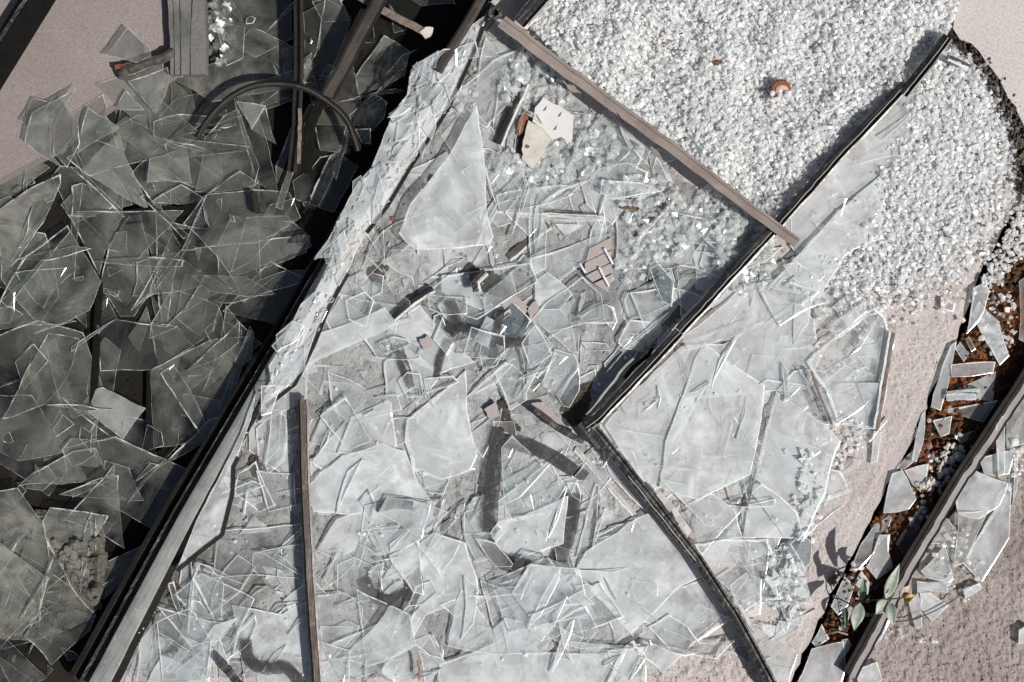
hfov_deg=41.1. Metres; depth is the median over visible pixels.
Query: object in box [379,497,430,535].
glass shard
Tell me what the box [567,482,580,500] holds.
glass shard
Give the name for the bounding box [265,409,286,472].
glass shard
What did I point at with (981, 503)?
glass shard
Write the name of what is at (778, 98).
glass crumbs
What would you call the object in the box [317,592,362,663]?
glass shard
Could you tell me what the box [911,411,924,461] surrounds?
glass shard
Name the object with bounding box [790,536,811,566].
glass shard
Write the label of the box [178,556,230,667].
glass shard
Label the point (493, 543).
glass shard
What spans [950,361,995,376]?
glass shard
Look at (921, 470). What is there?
glass shard
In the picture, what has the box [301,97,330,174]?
rubber gasket
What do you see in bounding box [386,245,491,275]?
glass shard
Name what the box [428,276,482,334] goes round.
glass shard
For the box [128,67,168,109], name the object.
glass shard
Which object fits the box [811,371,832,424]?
seal strip
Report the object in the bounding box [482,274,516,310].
glass shard
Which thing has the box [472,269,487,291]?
seal strip
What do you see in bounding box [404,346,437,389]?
glass shard
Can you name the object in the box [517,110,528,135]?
rust flake
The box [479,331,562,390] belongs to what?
glass shard
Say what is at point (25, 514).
glass shard
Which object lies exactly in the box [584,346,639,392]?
glass shard
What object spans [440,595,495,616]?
glass shard
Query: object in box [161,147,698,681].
glass splinters
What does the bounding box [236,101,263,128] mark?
glass shard
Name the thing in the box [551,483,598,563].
glass shard
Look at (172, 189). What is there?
glass shard
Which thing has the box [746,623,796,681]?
glass shard
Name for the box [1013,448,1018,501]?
glass shard
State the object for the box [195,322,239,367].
glass shard
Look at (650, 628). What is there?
glass shard
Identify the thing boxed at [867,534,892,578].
glass shard
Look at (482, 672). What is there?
glass shard
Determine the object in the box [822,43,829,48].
glass crumb
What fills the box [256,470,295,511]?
glass shard
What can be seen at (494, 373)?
glass shard
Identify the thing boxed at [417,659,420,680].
wood splinter
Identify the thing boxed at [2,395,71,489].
glass shard
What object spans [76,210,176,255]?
glass shard
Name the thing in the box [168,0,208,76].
ridged panel
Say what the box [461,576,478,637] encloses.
glass shard
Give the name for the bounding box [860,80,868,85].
glass crumb
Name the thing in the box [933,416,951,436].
glass shard
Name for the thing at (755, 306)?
glass shard
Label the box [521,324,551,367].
glass shard
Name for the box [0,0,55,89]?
roof beam
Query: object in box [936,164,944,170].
glass crumb
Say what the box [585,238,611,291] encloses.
pink tile
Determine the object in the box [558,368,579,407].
glass shard
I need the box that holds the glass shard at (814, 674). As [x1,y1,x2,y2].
[798,641,845,681]
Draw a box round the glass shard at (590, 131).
[569,110,641,189]
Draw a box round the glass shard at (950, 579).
[921,548,952,582]
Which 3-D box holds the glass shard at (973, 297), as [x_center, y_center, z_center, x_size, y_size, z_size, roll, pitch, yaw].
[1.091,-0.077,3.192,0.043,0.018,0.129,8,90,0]
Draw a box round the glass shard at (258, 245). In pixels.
[256,216,309,268]
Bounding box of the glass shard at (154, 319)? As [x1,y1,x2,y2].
[150,291,224,386]
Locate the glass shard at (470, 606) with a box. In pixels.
[448,589,552,654]
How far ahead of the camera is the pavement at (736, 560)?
3.20 m
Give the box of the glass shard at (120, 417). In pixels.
[88,387,145,438]
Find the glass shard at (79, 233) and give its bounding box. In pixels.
[61,182,121,268]
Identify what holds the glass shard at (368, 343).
on the glass shard at (369, 301)
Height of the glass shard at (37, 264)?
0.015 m
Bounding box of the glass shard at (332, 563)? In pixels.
[323,549,354,585]
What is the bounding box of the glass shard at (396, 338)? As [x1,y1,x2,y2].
[377,336,410,353]
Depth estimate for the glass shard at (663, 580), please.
3.18 m
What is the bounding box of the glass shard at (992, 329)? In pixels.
[972,301,1008,364]
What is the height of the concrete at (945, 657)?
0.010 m
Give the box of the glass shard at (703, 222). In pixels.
[668,209,738,289]
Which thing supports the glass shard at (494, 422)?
on the soil at (511, 427)
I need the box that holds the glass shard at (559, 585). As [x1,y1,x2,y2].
[501,562,576,640]
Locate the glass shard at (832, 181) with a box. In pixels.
[785,78,922,249]
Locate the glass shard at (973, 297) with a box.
[966,282,988,333]
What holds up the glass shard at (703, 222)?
on the pavement at (736, 560)
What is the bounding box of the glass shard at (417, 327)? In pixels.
[386,305,473,378]
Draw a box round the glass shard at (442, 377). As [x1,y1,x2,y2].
[424,376,457,392]
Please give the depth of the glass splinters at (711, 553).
3.19 m
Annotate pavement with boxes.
[0,0,176,184]
[120,0,1023,681]
[845,401,1023,681]
[952,0,1023,124]
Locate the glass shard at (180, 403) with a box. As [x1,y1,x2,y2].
[161,366,207,436]
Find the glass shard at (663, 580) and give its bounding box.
[574,513,700,632]
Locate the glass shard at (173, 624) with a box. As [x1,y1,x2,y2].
[158,607,230,645]
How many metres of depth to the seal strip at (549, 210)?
3.19 m
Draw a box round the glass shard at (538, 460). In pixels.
[501,436,565,517]
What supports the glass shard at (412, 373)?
on the glass shard at (407, 385)
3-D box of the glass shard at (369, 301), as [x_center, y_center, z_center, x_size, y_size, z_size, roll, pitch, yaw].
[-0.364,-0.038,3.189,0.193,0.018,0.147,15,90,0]
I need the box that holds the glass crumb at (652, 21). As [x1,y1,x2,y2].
[649,17,655,25]
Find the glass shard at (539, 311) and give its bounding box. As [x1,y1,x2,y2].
[521,276,604,344]
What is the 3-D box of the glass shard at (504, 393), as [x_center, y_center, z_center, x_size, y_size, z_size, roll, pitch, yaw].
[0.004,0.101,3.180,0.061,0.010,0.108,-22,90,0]
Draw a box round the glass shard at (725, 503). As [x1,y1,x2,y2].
[686,493,741,543]
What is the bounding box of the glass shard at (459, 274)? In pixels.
[428,262,537,318]
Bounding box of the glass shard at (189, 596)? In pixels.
[188,563,193,626]
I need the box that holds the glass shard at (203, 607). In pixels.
[151,598,216,676]
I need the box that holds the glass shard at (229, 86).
[158,67,308,124]
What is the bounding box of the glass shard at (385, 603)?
[356,589,419,678]
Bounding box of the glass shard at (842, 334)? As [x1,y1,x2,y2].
[806,307,889,427]
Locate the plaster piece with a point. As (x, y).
(536, 140)
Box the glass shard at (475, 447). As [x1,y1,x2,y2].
[472,408,501,456]
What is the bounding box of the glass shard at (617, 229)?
[613,192,693,268]
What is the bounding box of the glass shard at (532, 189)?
[496,185,572,210]
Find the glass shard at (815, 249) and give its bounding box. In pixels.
[768,174,883,297]
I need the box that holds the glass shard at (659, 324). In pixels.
[618,320,662,351]
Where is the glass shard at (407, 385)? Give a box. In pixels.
[384,350,413,396]
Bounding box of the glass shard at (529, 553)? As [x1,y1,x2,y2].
[509,552,544,578]
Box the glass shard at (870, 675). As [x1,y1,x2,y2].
[857,662,882,681]
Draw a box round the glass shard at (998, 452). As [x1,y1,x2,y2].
[996,416,1004,476]
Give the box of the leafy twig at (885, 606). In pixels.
[832,563,914,629]
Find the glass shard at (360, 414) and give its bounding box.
[337,400,396,453]
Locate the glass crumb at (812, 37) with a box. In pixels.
[809,34,817,40]
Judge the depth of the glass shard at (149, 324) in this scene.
3.23 m
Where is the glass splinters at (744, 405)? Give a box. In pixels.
[623,101,920,614]
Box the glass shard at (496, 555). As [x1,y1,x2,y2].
[463,427,532,575]
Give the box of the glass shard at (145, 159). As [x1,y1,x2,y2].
[131,125,222,205]
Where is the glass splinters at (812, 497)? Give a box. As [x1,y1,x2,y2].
[794,441,848,545]
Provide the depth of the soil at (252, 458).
3.19 m
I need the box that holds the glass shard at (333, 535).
[317,507,378,557]
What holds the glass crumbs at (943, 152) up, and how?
on the pavement at (736, 560)
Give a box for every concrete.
[656,633,762,681]
[759,240,990,681]
[877,433,1023,681]
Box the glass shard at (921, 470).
[904,463,928,491]
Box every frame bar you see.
[124,193,260,224]
[321,0,387,99]
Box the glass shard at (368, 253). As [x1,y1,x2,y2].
[359,230,384,283]
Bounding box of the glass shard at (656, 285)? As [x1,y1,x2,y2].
[650,264,673,306]
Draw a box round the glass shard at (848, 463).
[836,458,859,474]
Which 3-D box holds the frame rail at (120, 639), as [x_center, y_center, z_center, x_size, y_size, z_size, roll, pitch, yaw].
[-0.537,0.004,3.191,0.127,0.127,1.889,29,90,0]
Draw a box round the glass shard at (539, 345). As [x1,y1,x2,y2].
[537,307,579,379]
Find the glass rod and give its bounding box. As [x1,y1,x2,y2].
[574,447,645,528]
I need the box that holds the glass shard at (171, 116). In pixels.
[154,114,205,140]
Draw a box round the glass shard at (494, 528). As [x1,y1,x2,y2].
[490,524,504,542]
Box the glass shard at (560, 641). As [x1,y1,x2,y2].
[530,585,643,657]
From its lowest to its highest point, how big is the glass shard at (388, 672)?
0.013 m
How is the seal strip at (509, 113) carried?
on the dirt at (352, 361)
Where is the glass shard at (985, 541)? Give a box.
[964,482,1011,580]
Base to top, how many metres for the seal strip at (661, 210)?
0.013 m
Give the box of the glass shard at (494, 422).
[493,421,516,435]
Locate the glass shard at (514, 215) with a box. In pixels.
[504,211,604,221]
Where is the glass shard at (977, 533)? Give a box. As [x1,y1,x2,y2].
[954,510,987,566]
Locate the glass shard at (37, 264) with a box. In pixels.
[0,230,100,326]
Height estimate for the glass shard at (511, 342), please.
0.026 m
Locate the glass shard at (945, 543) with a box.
[932,520,956,562]
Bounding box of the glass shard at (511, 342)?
[442,303,530,347]
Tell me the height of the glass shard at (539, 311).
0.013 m
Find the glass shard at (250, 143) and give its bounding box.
[195,110,258,191]
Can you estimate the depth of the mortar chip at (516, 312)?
3.18 m
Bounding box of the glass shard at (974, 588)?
[963,583,980,598]
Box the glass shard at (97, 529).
[42,507,107,613]
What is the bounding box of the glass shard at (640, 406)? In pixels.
[632,374,674,441]
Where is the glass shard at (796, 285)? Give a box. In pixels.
[771,279,819,305]
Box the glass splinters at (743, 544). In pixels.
[617,97,923,673]
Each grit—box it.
[641,642,763,681]
[761,298,952,644]
[884,512,1023,675]
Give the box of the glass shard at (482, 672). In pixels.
[438,634,625,681]
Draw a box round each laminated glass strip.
[176,393,255,571]
[257,15,489,420]
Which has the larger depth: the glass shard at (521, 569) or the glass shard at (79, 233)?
the glass shard at (79, 233)
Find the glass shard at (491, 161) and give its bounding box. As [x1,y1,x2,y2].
[485,147,530,204]
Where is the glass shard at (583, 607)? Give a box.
[551,605,597,640]
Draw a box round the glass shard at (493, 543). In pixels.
[476,538,512,566]
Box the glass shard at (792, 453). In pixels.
[743,391,839,538]
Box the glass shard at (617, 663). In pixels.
[607,640,646,681]
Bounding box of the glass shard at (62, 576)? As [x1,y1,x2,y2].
[9,516,114,614]
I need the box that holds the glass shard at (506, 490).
[471,484,539,535]
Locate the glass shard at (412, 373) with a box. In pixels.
[399,372,422,397]
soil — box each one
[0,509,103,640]
[166,584,188,614]
[246,449,261,477]
[363,261,388,286]
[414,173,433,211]
[420,516,454,548]
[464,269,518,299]
[494,395,520,435]
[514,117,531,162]
[559,379,592,426]
[608,633,642,650]
[646,274,668,301]
[796,214,1023,681]
[946,26,1023,194]
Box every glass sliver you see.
[599,267,609,286]
[604,248,613,264]
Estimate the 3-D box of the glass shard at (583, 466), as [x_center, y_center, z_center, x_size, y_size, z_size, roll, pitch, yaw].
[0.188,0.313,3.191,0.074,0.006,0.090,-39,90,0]
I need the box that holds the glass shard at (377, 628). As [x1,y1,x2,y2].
[342,605,415,666]
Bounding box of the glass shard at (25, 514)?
[2,488,50,568]
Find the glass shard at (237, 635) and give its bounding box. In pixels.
[233,615,256,655]
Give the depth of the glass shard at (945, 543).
3.19 m
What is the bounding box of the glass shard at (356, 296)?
[346,291,373,326]
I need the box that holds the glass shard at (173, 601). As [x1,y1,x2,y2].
[168,581,185,626]
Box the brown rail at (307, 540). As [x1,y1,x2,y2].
[298,399,321,681]
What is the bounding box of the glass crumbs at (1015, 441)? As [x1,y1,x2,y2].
[763,282,1023,643]
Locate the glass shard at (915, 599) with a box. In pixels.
[909,595,921,627]
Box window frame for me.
[578,33,952,681]
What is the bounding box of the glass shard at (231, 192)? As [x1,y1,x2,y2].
[181,189,300,250]
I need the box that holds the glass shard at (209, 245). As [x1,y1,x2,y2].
[133,235,310,293]
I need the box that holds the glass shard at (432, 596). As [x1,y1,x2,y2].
[410,533,478,639]
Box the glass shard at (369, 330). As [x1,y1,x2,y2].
[258,307,392,422]
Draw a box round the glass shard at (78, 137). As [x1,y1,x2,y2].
[53,106,79,166]
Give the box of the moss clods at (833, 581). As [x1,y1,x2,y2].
[829,571,856,631]
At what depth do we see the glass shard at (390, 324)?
3.17 m
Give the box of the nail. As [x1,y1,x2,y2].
[714,60,726,65]
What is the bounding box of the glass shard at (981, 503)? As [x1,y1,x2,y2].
[956,471,1007,518]
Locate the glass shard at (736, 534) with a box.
[726,514,782,564]
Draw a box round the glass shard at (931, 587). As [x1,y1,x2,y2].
[917,581,947,591]
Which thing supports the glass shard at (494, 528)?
on the glass shard at (496, 555)
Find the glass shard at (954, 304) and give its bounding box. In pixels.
[941,297,955,311]
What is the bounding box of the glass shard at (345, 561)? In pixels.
[337,557,381,605]
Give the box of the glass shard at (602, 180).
[600,179,661,199]
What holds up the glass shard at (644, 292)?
on the glass splinters at (430, 169)
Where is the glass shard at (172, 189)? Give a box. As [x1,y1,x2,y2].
[151,184,209,204]
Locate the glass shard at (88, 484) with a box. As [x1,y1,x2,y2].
[64,482,112,498]
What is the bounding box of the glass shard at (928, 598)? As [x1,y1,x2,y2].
[920,593,947,621]
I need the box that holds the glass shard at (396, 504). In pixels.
[360,499,446,556]
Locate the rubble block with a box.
[46,529,107,611]
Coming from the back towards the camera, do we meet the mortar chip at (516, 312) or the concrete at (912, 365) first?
the concrete at (912, 365)
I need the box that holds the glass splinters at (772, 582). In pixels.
[765,543,808,628]
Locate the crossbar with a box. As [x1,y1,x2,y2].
[359,0,433,38]
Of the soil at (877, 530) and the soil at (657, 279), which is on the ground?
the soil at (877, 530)
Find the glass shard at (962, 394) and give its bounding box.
[946,393,975,399]
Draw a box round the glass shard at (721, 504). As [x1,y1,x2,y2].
[693,498,744,545]
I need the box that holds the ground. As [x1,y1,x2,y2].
[0,0,1023,681]
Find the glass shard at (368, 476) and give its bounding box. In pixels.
[310,443,433,514]
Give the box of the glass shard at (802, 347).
[766,346,831,412]
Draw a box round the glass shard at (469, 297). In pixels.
[442,275,482,309]
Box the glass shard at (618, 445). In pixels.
[600,410,660,481]
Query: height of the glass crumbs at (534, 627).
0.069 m
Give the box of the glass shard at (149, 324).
[100,275,217,370]
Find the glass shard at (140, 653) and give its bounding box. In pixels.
[136,621,159,681]
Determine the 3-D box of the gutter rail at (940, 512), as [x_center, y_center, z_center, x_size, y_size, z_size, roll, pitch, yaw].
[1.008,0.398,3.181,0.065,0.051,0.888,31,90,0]
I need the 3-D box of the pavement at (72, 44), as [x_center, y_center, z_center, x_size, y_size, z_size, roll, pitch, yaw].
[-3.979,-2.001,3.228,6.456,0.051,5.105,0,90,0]
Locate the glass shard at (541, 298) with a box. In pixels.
[535,272,572,315]
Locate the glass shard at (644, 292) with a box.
[624,288,674,319]
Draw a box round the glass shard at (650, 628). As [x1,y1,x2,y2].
[648,614,733,658]
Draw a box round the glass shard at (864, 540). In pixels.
[850,517,890,570]
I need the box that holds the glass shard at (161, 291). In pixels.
[147,235,211,330]
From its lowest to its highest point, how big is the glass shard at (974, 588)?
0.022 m
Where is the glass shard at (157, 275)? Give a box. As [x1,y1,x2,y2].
[156,210,176,324]
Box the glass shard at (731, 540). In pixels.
[695,539,768,600]
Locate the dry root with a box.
[828,631,847,635]
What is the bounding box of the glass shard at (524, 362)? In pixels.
[520,342,554,378]
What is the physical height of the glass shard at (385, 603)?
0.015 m
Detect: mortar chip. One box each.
[419,335,430,349]
[484,402,499,419]
[502,296,528,319]
[526,301,540,322]
[529,402,562,424]
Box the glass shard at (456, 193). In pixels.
[399,105,492,249]
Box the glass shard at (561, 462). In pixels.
[504,414,588,483]
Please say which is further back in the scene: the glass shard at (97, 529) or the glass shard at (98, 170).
the glass shard at (98, 170)
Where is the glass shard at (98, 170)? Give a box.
[52,166,131,223]
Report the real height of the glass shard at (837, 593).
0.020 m
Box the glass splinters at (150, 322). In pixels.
[0,6,365,681]
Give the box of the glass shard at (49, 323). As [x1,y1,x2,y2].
[7,320,99,460]
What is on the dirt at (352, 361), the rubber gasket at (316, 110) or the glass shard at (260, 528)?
the glass shard at (260, 528)
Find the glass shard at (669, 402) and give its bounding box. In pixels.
[605,341,729,492]
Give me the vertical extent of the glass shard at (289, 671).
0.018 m
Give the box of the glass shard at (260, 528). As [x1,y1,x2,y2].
[211,523,302,578]
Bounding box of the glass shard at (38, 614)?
[26,575,93,662]
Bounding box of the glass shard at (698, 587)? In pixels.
[630,579,726,671]
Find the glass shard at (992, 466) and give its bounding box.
[981,450,1015,474]
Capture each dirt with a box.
[126,19,761,677]
[533,0,949,216]
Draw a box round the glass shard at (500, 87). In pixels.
[493,49,525,126]
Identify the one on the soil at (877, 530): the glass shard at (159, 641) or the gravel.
the gravel
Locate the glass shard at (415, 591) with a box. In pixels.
[408,581,433,605]
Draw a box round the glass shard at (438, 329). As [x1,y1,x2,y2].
[433,317,448,353]
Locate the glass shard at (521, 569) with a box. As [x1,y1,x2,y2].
[492,558,588,632]
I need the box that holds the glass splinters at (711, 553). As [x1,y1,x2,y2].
[623,132,916,639]
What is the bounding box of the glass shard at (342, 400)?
[320,397,370,450]
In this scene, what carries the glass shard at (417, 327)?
on the dirt at (352, 361)
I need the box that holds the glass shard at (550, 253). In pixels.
[512,234,606,284]
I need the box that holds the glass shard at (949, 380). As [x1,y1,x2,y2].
[931,341,956,409]
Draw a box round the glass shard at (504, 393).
[495,362,526,409]
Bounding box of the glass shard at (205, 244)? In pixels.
[183,171,259,293]
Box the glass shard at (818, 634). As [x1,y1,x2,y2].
[812,624,828,646]
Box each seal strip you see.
[215,657,242,681]
[391,286,435,321]
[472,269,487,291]
[494,81,529,145]
[496,206,603,220]
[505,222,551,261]
[533,407,584,443]
[621,206,639,209]
[632,195,675,239]
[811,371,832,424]
[873,332,894,429]
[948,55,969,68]
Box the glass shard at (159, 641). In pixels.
[157,608,210,681]
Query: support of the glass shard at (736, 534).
on the glass splinters at (743, 544)
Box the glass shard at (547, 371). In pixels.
[541,349,578,397]
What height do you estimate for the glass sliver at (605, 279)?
0.006 m
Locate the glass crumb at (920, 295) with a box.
[914,293,923,297]
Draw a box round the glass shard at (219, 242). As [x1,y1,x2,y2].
[217,216,276,301]
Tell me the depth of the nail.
3.14 m
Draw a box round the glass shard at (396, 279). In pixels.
[387,274,415,298]
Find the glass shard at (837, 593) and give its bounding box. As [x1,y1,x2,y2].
[831,577,853,614]
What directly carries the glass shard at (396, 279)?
on the pavement at (736, 560)
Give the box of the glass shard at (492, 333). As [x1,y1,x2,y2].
[463,327,504,359]
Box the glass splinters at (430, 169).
[128,7,782,681]
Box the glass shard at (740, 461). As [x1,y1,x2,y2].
[736,414,782,515]
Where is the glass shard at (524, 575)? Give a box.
[513,564,594,621]
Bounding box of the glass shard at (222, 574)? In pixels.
[210,554,255,613]
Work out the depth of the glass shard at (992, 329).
3.19 m
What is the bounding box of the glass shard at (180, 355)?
[150,336,250,446]
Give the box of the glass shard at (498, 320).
[474,300,506,357]
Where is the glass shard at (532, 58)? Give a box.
[481,53,553,115]
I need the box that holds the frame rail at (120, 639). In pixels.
[68,1,495,681]
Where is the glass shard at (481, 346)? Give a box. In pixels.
[479,329,505,370]
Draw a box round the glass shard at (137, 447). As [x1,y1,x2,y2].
[93,436,177,525]
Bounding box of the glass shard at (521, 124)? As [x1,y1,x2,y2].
[514,110,543,151]
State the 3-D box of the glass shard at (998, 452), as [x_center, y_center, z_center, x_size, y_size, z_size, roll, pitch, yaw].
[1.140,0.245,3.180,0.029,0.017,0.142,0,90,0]
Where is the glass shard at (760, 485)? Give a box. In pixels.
[752,483,800,537]
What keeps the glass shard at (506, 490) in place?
on the dirt at (352, 361)
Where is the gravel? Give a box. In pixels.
[919,442,965,493]
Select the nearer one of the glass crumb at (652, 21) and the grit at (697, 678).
the glass crumb at (652, 21)
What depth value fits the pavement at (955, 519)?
3.20 m
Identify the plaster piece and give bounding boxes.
[522,121,550,168]
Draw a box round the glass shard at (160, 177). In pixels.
[147,150,189,182]
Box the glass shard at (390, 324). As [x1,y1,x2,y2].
[368,282,412,325]
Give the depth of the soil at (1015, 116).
3.18 m
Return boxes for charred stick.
[114,48,173,79]
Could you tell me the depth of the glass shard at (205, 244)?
3.23 m
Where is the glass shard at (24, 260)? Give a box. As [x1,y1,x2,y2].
[0,225,69,303]
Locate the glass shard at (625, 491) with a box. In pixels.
[602,448,647,510]
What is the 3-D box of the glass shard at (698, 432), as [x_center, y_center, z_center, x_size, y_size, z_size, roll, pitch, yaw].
[0.481,0.201,3.181,0.212,0.013,0.356,19,90,0]
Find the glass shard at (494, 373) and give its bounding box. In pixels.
[466,362,512,396]
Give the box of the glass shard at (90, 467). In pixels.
[20,445,108,485]
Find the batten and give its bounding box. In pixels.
[498,16,799,246]
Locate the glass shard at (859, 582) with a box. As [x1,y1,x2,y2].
[855,571,869,594]
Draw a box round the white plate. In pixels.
[532,97,573,143]
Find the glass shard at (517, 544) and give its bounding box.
[485,496,567,558]
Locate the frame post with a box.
[287,0,303,171]
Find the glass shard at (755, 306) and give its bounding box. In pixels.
[684,282,790,349]
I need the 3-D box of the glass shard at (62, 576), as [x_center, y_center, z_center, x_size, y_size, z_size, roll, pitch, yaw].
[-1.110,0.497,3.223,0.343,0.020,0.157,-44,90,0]
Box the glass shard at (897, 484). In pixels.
[883,470,915,512]
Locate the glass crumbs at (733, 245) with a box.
[440,52,775,296]
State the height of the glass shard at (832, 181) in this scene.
0.018 m
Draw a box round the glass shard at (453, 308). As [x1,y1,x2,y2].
[438,297,492,334]
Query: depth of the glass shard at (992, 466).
3.18 m
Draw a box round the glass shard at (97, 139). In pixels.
[67,115,163,175]
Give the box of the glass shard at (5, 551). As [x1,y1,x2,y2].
[0,546,47,636]
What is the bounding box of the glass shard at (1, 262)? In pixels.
[0,225,57,323]
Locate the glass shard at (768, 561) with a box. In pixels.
[743,555,813,604]
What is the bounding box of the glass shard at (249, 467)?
[235,461,274,511]
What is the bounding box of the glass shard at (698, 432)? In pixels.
[659,342,764,499]
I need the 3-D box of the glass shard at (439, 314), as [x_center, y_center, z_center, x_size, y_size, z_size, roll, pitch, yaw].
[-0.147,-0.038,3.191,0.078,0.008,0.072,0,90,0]
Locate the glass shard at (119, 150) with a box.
[84,133,143,203]
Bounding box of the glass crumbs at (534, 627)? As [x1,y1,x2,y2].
[138,61,911,680]
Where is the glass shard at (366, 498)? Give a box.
[362,492,374,516]
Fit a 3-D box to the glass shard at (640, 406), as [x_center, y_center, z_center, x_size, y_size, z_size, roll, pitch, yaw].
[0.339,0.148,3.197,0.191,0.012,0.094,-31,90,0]
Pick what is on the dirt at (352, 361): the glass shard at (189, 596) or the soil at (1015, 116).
the glass shard at (189, 596)
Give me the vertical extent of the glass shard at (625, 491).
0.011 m
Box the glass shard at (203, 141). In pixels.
[164,138,248,155]
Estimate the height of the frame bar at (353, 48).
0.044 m
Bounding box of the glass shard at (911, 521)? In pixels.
[896,506,927,553]
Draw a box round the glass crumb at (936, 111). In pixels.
[933,108,939,114]
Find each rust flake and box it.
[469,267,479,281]
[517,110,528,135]
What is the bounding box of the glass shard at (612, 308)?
[580,304,616,323]
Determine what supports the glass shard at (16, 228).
on the glass splinters at (150, 322)
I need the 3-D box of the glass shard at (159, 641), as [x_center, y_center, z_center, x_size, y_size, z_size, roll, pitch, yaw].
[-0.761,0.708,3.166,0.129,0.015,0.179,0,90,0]
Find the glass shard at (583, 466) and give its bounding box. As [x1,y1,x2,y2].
[574,451,610,495]
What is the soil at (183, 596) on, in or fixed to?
on the dirt at (352, 361)
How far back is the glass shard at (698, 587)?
3.19 m
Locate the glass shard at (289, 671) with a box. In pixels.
[232,602,310,681]
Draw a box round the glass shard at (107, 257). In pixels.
[102,216,150,315]
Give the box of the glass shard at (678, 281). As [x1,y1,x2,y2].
[677,265,720,318]
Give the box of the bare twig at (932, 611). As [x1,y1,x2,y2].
[895,591,963,621]
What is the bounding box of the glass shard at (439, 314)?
[432,311,464,339]
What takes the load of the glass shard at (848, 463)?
on the concrete at (912, 365)
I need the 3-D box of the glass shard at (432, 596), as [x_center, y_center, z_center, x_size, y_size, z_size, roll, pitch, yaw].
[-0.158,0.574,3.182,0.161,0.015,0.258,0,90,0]
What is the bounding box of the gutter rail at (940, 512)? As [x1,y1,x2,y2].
[843,368,1023,678]
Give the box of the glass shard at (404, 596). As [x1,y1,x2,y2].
[358,540,423,605]
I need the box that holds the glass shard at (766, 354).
[704,301,819,397]
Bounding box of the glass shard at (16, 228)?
[0,174,60,263]
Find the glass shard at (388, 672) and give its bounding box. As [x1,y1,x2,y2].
[381,601,444,681]
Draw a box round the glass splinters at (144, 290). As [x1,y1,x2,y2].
[0,0,413,646]
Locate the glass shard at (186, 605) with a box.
[174,573,254,645]
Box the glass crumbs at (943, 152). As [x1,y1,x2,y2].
[800,31,1023,347]
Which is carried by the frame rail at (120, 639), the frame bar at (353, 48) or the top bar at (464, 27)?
the top bar at (464, 27)
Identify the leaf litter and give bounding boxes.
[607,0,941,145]
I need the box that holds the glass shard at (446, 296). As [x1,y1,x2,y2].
[429,295,466,314]
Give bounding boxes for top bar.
[433,0,485,73]
[513,0,551,29]
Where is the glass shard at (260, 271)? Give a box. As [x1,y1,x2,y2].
[223,263,300,311]
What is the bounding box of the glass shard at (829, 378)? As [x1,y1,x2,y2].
[816,365,881,428]
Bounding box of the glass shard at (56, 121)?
[25,90,74,151]
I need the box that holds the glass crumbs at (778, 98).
[770,87,791,102]
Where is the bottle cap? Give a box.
[770,79,790,98]
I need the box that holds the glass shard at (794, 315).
[757,273,827,325]
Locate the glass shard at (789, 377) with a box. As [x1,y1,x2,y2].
[778,369,837,424]
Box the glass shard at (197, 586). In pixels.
[192,563,223,636]
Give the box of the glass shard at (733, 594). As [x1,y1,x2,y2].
[730,573,761,616]
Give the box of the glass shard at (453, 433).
[404,370,476,479]
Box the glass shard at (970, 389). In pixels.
[949,372,995,400]
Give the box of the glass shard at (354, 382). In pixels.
[328,371,401,422]
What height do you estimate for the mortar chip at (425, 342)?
0.008 m
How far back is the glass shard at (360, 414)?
3.19 m
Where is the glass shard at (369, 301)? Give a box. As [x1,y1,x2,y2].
[314,293,402,363]
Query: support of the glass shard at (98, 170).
on the ground
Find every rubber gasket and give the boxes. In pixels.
[194,80,361,151]
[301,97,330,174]
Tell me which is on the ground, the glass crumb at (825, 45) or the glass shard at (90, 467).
the glass shard at (90, 467)
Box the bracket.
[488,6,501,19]
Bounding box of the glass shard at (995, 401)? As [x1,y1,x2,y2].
[944,400,996,421]
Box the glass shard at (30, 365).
[3,334,79,418]
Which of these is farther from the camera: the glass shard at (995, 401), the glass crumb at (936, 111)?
the glass shard at (995, 401)
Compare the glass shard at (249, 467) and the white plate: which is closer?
the white plate
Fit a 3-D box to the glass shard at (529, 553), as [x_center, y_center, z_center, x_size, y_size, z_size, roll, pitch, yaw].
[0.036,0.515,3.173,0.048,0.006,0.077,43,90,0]
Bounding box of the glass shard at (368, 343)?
[360,323,421,359]
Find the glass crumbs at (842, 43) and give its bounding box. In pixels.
[530,0,959,218]
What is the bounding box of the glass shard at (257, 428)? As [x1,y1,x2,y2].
[256,410,281,462]
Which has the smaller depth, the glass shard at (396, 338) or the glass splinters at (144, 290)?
the glass shard at (396, 338)
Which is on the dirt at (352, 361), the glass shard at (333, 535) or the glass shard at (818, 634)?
the glass shard at (333, 535)
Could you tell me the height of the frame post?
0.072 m
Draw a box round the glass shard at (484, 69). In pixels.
[448,47,524,127]

